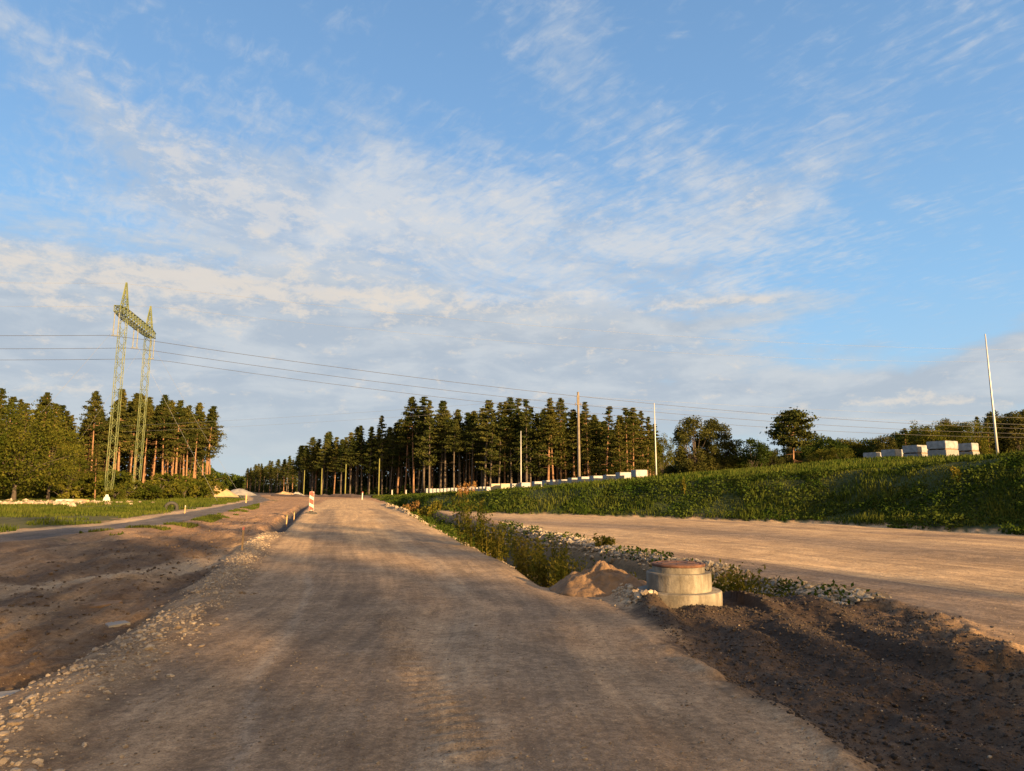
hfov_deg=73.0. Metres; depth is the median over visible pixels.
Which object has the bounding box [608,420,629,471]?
pine tree
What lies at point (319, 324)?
earth wire
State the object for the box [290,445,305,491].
pine tree
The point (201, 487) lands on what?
forest shrub
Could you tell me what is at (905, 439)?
pine tree
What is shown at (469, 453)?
pine tree
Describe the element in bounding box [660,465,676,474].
bush
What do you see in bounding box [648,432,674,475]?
leafy tree
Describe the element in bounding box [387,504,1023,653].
gravel lot
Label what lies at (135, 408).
pine tree
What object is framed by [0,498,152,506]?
verge rubble
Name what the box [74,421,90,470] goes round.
pine tree
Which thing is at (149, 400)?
pine tree
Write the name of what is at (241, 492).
gravel mound
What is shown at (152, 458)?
pine tree
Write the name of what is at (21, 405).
pine tree
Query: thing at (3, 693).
concrete scrap
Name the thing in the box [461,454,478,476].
pine tree
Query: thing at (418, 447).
pine tree
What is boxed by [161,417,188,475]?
pine tree
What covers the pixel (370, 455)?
pine tree
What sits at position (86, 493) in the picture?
forest shrub
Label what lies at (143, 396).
pine tree
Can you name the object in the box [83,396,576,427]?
service wire
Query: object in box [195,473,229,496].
forest shrub
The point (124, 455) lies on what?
pine tree
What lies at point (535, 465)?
pine tree
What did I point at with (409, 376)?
power cable
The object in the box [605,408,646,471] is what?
pine tree
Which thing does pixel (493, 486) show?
block pallet
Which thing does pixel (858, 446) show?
leafy tree
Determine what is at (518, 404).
pine tree
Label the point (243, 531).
wooden stake
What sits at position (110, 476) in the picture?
forest shrub
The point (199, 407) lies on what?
pine tree
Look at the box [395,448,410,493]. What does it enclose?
pine tree
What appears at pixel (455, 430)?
pine tree
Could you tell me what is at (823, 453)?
leafy tree
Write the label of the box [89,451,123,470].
pine tree
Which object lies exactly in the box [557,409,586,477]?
pine tree
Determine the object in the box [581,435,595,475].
pine tree
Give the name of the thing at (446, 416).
pine tree
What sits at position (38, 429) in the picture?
pine tree
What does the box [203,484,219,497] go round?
forest shrub
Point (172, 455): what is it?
pine tree
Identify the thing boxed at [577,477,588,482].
block pallet
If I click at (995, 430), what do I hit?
light mast
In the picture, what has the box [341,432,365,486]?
pine tree
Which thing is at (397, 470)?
pine tree
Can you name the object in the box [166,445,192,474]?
pine tree
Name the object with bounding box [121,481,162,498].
forest shrub
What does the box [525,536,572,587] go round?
weed clump
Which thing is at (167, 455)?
pine tree
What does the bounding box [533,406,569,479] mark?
pine tree
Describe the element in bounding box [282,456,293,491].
pine tree
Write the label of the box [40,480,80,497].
forest shrub
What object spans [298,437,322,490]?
pine tree
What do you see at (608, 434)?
pine tree
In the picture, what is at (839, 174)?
sky
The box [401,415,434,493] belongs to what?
pine tree
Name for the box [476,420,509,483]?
pine tree
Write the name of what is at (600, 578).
sand heap
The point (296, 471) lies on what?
pine tree
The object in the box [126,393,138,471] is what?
pine tree
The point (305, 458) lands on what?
pine tree
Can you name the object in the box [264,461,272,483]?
pine tree
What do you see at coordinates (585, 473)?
pine tree
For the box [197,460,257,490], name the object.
horizon wood
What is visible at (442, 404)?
pine tree
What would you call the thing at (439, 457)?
pine tree
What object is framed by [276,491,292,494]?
rubble mound
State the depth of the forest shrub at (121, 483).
115.08 m
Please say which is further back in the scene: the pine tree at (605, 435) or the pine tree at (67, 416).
the pine tree at (605, 435)
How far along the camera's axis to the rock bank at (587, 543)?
14.06 m
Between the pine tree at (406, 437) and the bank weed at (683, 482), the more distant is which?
the pine tree at (406, 437)
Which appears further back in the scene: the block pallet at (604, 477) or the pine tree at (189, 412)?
the pine tree at (189, 412)
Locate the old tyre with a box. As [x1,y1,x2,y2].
[164,501,178,509]
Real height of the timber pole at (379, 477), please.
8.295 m
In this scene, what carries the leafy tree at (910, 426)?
on the embankment
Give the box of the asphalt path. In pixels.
[0,494,267,541]
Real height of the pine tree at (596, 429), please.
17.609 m
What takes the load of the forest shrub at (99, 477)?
on the verge ground at (20, 522)
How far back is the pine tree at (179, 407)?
134.25 m
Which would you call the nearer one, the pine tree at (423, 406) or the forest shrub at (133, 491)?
the forest shrub at (133, 491)
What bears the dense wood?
on the construction ground at (42, 552)
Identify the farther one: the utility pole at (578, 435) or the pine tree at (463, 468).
the pine tree at (463, 468)
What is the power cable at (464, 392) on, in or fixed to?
hanging from the lattice pylon
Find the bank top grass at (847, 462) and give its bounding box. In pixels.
[561,448,1023,484]
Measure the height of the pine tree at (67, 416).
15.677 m
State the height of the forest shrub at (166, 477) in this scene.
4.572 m
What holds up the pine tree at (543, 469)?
on the embankment
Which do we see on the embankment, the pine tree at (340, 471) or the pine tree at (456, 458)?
the pine tree at (456, 458)
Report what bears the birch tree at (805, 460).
on the embankment
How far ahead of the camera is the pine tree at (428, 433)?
179.54 m
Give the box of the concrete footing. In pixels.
[103,494,109,500]
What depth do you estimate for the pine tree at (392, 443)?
195.46 m
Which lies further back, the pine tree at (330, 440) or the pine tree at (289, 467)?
the pine tree at (289, 467)
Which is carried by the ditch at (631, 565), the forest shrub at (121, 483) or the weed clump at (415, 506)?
the weed clump at (415, 506)
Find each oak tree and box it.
[0,398,93,499]
[0,405,50,484]
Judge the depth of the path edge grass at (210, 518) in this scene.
32.94 m
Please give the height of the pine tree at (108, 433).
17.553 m
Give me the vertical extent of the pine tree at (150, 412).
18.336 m
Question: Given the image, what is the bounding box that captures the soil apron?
[641,590,1023,770]
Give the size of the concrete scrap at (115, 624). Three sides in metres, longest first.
0.276 x 0.242 x 0.069 m
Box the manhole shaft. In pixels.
[638,560,722,608]
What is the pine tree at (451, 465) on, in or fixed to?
on the embankment
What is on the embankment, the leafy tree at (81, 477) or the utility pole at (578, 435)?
the utility pole at (578, 435)
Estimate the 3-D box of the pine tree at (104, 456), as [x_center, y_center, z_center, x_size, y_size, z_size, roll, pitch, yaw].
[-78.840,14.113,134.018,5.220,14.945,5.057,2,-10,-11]
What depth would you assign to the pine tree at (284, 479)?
339.57 m
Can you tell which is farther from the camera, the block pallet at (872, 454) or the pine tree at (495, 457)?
the pine tree at (495, 457)
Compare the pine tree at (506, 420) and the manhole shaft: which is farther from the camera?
the pine tree at (506, 420)
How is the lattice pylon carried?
on the verge ground at (20, 522)
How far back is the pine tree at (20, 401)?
125.00 m
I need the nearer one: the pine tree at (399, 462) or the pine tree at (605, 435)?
the pine tree at (605, 435)
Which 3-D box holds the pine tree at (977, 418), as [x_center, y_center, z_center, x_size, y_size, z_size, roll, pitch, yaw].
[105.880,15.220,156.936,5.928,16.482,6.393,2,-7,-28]
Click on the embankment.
(839, 484)
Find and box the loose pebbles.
[0,533,1023,770]
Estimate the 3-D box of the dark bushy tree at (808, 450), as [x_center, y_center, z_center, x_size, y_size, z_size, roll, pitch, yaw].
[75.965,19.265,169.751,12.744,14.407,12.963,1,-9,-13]
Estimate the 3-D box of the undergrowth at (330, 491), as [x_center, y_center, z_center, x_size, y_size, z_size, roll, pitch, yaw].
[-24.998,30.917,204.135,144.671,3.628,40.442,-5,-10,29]
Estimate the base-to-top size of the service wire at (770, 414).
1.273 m
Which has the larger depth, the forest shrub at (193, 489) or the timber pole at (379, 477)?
the timber pole at (379, 477)
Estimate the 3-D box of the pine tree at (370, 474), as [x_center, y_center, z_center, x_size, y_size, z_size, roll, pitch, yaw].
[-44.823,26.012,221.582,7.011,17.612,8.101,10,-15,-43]
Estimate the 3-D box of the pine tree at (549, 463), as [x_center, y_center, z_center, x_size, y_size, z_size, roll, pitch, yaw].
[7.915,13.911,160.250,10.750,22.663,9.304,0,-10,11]
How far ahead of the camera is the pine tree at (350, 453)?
205.97 m
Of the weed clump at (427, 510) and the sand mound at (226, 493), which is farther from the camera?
the sand mound at (226, 493)
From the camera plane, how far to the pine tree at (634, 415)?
158.55 m
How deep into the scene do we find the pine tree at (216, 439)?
145.87 m
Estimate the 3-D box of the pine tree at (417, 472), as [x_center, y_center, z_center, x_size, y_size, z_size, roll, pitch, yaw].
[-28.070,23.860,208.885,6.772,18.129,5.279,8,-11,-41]
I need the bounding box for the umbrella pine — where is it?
[760,407,828,460]
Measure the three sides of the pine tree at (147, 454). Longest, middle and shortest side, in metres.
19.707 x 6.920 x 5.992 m
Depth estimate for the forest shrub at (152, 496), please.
102.51 m
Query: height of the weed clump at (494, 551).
1.629 m
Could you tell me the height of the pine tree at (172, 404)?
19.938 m
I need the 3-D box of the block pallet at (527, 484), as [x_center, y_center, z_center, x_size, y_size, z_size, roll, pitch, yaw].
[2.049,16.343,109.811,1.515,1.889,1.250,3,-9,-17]
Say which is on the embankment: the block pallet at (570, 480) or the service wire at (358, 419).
the block pallet at (570, 480)
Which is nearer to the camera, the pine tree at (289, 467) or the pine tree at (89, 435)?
the pine tree at (89, 435)
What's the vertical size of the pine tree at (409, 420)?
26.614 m
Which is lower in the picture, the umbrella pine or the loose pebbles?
the loose pebbles
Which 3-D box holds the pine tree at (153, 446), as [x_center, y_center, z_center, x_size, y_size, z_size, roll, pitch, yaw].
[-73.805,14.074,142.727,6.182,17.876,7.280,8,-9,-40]
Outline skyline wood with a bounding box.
[660,455,784,466]
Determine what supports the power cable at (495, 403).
hanging from the lattice pylon
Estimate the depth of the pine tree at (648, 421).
159.51 m
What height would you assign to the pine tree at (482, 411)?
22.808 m
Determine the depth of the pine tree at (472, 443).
173.03 m
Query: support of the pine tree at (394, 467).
on the embankment
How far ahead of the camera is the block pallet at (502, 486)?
115.18 m
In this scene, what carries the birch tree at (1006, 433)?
on the embankment
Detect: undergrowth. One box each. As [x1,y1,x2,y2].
[0,471,214,499]
[300,484,488,494]
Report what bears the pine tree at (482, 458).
on the embankment
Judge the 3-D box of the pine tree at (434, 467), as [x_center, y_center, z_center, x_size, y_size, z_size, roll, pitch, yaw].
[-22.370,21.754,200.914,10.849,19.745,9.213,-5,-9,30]
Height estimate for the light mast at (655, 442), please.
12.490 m
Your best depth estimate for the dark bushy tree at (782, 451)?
178.09 m
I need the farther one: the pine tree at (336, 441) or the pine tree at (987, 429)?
the pine tree at (336, 441)
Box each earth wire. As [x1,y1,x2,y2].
[5,306,932,361]
[120,283,999,349]
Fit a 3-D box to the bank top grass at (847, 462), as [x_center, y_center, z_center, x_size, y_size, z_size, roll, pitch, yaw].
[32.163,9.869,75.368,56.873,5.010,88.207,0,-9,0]
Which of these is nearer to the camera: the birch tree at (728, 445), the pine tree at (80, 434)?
the birch tree at (728, 445)
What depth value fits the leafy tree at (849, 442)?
172.82 m
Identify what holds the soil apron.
on the gravel lot
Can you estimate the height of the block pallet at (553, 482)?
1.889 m
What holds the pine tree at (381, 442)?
on the embankment
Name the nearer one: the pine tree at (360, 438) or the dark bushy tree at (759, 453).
the dark bushy tree at (759, 453)
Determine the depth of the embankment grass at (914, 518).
36.66 m
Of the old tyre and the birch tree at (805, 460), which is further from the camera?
the birch tree at (805, 460)
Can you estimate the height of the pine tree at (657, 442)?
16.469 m
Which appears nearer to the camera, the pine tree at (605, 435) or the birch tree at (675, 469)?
the birch tree at (675, 469)
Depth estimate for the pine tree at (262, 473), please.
391.91 m
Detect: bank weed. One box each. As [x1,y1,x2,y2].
[679,476,685,494]
[949,466,961,484]
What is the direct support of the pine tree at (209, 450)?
on the verge ground at (20, 522)
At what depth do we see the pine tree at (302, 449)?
241.70 m
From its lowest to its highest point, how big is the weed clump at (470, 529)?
1.976 m
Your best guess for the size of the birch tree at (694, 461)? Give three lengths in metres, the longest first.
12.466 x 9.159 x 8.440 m
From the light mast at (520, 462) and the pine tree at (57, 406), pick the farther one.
the light mast at (520, 462)
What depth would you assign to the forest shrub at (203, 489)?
121.69 m
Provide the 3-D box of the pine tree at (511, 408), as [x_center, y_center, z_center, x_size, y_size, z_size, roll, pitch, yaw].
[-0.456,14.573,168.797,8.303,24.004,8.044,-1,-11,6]
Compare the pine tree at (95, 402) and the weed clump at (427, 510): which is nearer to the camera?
the weed clump at (427, 510)
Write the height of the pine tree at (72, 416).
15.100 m
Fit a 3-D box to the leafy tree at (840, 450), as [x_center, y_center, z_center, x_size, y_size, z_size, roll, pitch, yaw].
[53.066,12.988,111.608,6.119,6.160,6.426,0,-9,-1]
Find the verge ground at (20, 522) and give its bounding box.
[0,492,253,533]
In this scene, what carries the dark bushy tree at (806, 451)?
on the embankment
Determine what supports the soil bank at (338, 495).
on the construction ground at (42, 552)
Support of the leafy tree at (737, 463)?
on the embankment
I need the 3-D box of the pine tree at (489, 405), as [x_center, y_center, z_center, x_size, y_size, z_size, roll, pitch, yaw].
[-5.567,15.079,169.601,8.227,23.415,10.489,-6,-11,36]
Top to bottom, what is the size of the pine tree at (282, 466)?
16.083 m
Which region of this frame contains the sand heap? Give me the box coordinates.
[549,560,645,596]
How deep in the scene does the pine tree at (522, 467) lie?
178.52 m
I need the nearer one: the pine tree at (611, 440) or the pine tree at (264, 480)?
the pine tree at (611, 440)
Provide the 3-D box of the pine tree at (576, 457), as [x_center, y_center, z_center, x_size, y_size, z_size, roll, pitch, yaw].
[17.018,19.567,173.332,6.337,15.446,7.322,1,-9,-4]
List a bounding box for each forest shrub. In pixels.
[38,472,101,498]
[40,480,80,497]
[73,472,113,498]
[76,470,131,497]
[84,471,122,497]
[100,488,127,499]
[109,483,146,498]
[111,476,138,496]
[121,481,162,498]
[133,483,164,499]
[143,479,185,499]
[150,472,198,496]
[155,481,188,497]
[170,482,199,497]
[173,478,197,497]
[185,481,215,497]
[187,480,211,497]
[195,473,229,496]
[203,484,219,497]
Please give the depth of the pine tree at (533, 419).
164.73 m
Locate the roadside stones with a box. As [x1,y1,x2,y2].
[0,528,293,770]
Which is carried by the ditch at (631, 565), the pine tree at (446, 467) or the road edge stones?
the road edge stones
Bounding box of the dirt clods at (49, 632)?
[0,515,284,690]
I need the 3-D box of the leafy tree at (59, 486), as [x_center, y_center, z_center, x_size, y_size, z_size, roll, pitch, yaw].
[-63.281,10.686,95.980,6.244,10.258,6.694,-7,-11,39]
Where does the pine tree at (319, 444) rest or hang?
on the construction ground at (42, 552)
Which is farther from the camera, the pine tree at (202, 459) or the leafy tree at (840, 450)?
the pine tree at (202, 459)
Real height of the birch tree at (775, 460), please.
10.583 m
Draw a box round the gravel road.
[49,497,876,770]
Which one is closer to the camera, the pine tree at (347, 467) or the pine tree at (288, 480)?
the pine tree at (347, 467)
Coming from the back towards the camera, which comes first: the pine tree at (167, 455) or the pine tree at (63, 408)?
the pine tree at (167, 455)
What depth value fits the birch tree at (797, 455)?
168.57 m
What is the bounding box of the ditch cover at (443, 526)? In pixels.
[386,495,881,603]
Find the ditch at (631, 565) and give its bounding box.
[389,504,905,599]
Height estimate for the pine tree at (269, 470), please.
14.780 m
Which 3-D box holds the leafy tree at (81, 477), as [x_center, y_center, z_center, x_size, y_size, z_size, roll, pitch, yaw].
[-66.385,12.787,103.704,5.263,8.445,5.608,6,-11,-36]
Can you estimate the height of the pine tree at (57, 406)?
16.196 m
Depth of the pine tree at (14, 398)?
112.49 m
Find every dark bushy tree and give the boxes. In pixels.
[723,438,773,468]
[770,448,790,465]
[787,440,826,462]
[796,435,834,461]
[810,438,851,459]
[823,437,861,457]
[841,438,875,458]
[862,431,921,453]
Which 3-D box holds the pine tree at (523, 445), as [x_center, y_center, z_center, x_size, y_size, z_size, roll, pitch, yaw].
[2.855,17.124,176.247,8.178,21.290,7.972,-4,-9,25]
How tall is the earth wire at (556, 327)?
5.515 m
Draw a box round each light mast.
[520,435,521,482]
[654,403,656,474]
[985,334,998,455]
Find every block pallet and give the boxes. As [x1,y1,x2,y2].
[490,484,499,489]
[500,483,509,488]
[519,482,529,486]
[532,481,541,486]
[542,480,549,486]
[550,480,557,484]
[558,479,567,483]
[568,478,577,483]
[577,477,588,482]
[589,476,601,481]
[602,475,615,479]
[616,472,630,479]
[631,470,646,478]
[863,452,880,457]
[881,449,902,456]
[902,445,927,456]
[926,441,958,456]
[958,443,979,454]
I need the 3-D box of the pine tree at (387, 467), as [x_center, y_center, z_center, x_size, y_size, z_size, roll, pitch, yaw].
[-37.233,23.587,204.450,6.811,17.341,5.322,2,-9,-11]
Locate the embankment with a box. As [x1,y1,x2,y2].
[358,456,1023,532]
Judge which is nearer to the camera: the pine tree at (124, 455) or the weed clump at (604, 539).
the weed clump at (604, 539)
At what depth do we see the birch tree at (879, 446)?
158.10 m
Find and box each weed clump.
[402,500,419,511]
[417,499,442,516]
[447,489,492,547]
[456,481,476,494]
[470,514,513,562]
[503,528,543,581]
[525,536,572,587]
[546,552,591,587]
[590,533,614,546]
[712,559,771,595]
[760,576,798,597]
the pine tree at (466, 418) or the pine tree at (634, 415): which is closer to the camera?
the pine tree at (634, 415)
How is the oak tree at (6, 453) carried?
on the verge ground at (20, 522)
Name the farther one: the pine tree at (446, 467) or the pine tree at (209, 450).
the pine tree at (446, 467)
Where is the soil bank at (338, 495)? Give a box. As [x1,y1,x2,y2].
[271,494,372,497]
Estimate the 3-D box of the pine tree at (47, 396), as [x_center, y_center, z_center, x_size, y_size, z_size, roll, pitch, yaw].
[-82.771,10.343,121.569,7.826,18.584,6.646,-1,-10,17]
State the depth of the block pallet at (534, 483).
102.46 m
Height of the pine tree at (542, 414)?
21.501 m
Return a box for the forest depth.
[7,431,201,484]
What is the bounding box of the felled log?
[56,499,73,500]
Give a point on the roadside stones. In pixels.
(14, 710)
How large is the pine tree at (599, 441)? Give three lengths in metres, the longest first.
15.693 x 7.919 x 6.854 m
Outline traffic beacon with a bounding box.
[305,492,316,513]
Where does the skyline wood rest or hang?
on the embankment
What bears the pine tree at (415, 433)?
on the embankment
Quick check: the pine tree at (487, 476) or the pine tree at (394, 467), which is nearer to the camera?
the pine tree at (487, 476)
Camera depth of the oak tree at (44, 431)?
83.24 m
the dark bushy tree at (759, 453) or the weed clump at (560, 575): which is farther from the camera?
the dark bushy tree at (759, 453)
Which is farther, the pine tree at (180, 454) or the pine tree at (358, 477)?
the pine tree at (358, 477)
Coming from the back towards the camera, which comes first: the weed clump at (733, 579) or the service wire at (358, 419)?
the service wire at (358, 419)
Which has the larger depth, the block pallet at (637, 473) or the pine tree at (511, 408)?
the pine tree at (511, 408)
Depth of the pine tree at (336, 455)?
210.76 m
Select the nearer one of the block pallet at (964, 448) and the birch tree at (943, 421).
the block pallet at (964, 448)
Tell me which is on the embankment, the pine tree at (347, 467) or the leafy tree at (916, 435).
the leafy tree at (916, 435)
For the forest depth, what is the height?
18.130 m
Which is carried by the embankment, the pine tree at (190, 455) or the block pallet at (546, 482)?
the block pallet at (546, 482)
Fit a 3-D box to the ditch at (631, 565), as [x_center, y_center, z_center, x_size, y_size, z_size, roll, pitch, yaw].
[-5.995,9.005,47.331,4.383,0.924,79.052,2,-9,-15]
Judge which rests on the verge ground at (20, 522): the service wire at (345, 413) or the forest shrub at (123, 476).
the forest shrub at (123, 476)
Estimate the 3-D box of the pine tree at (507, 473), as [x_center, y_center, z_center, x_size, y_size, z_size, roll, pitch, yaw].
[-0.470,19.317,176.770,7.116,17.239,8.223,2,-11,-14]
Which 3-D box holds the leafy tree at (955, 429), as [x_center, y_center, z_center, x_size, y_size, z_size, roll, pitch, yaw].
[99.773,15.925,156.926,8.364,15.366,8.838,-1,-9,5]
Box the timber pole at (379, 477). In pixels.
[378,458,379,495]
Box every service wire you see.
[79,404,574,433]
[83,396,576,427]
[580,396,1019,417]
[582,404,992,423]
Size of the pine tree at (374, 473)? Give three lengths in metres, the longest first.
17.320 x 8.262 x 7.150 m
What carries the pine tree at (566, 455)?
on the embankment
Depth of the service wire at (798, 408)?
103.22 m
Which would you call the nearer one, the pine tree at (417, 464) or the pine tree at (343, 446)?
the pine tree at (417, 464)
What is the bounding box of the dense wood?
[246,422,662,493]
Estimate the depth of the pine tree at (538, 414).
186.24 m
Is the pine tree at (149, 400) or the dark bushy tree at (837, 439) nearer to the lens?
the pine tree at (149, 400)
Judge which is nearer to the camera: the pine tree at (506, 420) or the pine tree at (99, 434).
the pine tree at (99, 434)
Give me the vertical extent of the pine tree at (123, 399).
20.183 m
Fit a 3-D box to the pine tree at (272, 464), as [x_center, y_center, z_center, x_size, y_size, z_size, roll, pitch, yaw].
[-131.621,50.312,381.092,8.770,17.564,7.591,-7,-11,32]
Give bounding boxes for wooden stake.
[241,527,244,549]
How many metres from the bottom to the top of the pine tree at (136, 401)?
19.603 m
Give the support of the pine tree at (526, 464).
on the embankment
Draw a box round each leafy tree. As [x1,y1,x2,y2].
[23,427,81,499]
[55,443,89,491]
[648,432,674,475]
[726,458,749,468]
[806,449,839,462]
[819,447,855,461]
[839,437,867,453]
[852,441,869,458]
[899,421,926,438]
[904,427,946,444]
[910,421,952,444]
[937,422,968,443]
[944,421,975,442]
[952,420,993,453]
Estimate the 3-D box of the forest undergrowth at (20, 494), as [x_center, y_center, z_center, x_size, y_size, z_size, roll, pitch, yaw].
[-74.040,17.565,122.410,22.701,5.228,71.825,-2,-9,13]
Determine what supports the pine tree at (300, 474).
on the construction ground at (42, 552)
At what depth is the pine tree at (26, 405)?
117.08 m
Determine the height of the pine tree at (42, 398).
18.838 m
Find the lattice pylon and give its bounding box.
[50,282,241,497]
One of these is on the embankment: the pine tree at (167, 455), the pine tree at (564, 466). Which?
the pine tree at (564, 466)
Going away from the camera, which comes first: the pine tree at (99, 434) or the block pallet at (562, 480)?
the block pallet at (562, 480)
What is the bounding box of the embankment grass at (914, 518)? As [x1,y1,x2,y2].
[372,450,1023,534]
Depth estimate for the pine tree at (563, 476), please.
171.91 m
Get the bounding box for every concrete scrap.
[0,690,19,698]
[78,600,122,607]
[105,620,129,627]
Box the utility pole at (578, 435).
[575,392,580,476]
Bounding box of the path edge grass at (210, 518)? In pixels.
[79,503,259,535]
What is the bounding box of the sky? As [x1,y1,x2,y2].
[0,0,1023,485]
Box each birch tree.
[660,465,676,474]
[667,461,677,474]
[670,415,724,472]
[691,417,739,470]
[763,449,785,466]
[784,447,803,463]
[803,456,817,462]
[868,434,898,452]
[934,417,953,440]
[979,410,1018,454]
[987,416,1023,453]
[990,410,1023,452]
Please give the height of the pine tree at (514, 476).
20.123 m
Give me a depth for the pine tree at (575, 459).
162.46 m
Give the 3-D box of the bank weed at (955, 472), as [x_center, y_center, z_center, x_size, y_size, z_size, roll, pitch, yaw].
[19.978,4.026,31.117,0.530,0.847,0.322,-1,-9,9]
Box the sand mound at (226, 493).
[214,485,238,496]
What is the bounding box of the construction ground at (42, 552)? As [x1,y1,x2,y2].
[0,492,389,770]
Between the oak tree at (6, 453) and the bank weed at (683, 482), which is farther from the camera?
the oak tree at (6, 453)
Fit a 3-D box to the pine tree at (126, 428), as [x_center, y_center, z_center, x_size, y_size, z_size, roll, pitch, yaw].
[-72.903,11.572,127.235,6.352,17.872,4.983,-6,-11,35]
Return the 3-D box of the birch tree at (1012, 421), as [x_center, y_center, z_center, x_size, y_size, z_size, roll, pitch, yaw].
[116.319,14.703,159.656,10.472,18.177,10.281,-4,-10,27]
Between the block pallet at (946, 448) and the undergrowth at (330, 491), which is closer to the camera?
the block pallet at (946, 448)
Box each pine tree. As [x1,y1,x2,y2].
[0,388,12,457]
[0,396,30,449]
[7,403,35,469]
[14,403,39,456]
[15,399,23,413]
[24,402,53,487]
[26,392,64,486]
[29,396,44,483]
[36,405,72,462]
[37,404,64,489]
[46,410,84,471]
[57,415,81,469]
[70,406,101,470]
[74,391,113,470]
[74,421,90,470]
[83,406,114,465]
[87,445,105,497]
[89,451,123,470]
[96,401,125,472]
[97,388,145,470]
[100,428,114,471]
[103,400,131,467]
[111,453,128,464]
[120,405,154,472]
[124,393,153,463]
[124,396,157,476]
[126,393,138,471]
[133,397,161,480]
[136,403,162,482]
[142,442,160,478]
[143,433,168,475]
[144,405,155,481]
[146,405,169,476]
[147,400,201,478]
[149,394,173,480]
[157,439,178,472]
[159,407,181,476]
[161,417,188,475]
[164,400,182,472]
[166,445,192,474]
[179,410,192,477]
[179,424,206,477]
[180,405,204,480]
[182,408,199,475]
[185,416,194,477]
[190,402,211,477]
[191,406,229,473]
[191,413,216,474]
[201,409,225,473]
[243,468,251,490]
[248,464,258,491]
[252,465,259,491]
[253,464,262,492]
[256,463,264,491]
[261,466,266,492]
[261,466,267,484]
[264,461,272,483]
[264,465,274,492]
[267,461,275,492]
[269,459,281,492]
[272,468,280,491]
[277,459,286,490]
[277,459,289,490]
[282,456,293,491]
[285,460,292,491]
[286,460,300,491]
[288,460,297,492]
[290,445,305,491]
[292,445,309,492]
[294,445,303,492]
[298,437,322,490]
[299,450,310,482]
[302,447,320,491]
[307,439,322,493]
[310,442,322,490]
[312,433,333,494]
[317,431,334,494]
[319,450,334,484]
[325,437,339,488]
[325,444,346,493]
[331,439,345,492]
[333,440,350,493]
[340,437,362,493]
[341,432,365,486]
[342,427,369,494]
[342,437,355,492]
[342,454,349,491]
[348,425,371,494]
[351,463,363,492]
[352,450,360,493]
[359,426,378,493]
[362,427,376,492]
[362,444,377,477]
[366,427,388,493]
[368,445,390,491]
[372,415,394,493]
[379,423,405,494]
[383,436,395,492]
[384,427,394,489]
[388,419,411,493]
[390,436,402,489]
[391,422,407,488]
[393,396,423,493]
[395,415,416,493]
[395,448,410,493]
[396,431,411,493]
[400,406,423,488]
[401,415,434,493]
[404,396,440,492]
[407,414,437,487]
[410,455,422,485]
[414,400,447,492]
[418,431,440,488]
[422,400,452,488]
[425,445,441,487]
[430,410,461,487]
[432,421,450,483]
[435,459,455,485]
[439,446,451,487]
[440,419,470,487]
[440,445,464,474]
[441,409,470,486]
[447,451,468,485]
[447,455,465,486]
[448,416,489,486]
[450,412,480,485]
[460,449,468,483]
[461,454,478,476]
[463,413,477,486]
[467,400,503,486]
[467,408,490,486]
[468,453,477,484]
[470,428,494,486]
[471,411,479,486]
[473,441,496,486]
[474,413,509,486]
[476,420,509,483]
[484,433,512,483]
[487,402,515,483]
[492,397,521,483]
[492,401,517,483]
[498,419,517,483]
[500,439,521,483]
[501,398,538,482]
[501,399,546,482]
[511,412,535,482]
[511,434,532,482]
[513,407,545,486]
[527,435,547,480]
[528,418,546,480]
[530,397,569,479]
[532,409,553,479]
[532,413,547,480]
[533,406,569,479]
[546,411,571,479]
[548,398,573,478]
[550,436,575,479]
[553,429,577,478]
[555,423,572,471]
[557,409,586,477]
[568,413,591,470]
[568,432,593,476]
[569,402,598,476]
[571,437,586,475]
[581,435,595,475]
[583,420,610,475]
[585,414,605,442]
[588,427,610,475]
[589,406,630,474]
[597,423,614,457]
[603,436,623,474]
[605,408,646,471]
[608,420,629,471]
[610,408,653,468]
[615,416,632,470]
[623,411,646,471]
[628,411,653,469]
[628,418,641,469]
[636,417,660,476]
[648,424,665,471]
[648,426,664,476]
[898,428,912,448]
[973,417,984,453]
[983,418,999,453]
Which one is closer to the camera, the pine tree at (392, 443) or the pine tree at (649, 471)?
the pine tree at (649, 471)
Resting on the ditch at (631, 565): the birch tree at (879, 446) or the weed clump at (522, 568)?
the weed clump at (522, 568)
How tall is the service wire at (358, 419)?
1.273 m
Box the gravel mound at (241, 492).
[231,489,255,495]
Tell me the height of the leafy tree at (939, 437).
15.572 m
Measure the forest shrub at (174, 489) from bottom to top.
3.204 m
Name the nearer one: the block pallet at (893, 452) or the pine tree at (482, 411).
the block pallet at (893, 452)
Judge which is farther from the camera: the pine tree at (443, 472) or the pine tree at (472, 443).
the pine tree at (443, 472)
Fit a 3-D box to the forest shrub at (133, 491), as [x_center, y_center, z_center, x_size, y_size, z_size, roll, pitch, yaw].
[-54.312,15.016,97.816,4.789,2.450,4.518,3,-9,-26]
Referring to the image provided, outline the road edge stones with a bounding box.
[383,503,657,606]
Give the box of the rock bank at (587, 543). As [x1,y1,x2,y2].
[487,522,890,604]
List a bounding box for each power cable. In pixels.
[0,335,1023,428]
[39,348,1023,433]
[64,359,1023,437]
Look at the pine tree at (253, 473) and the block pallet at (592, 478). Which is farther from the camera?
the pine tree at (253, 473)

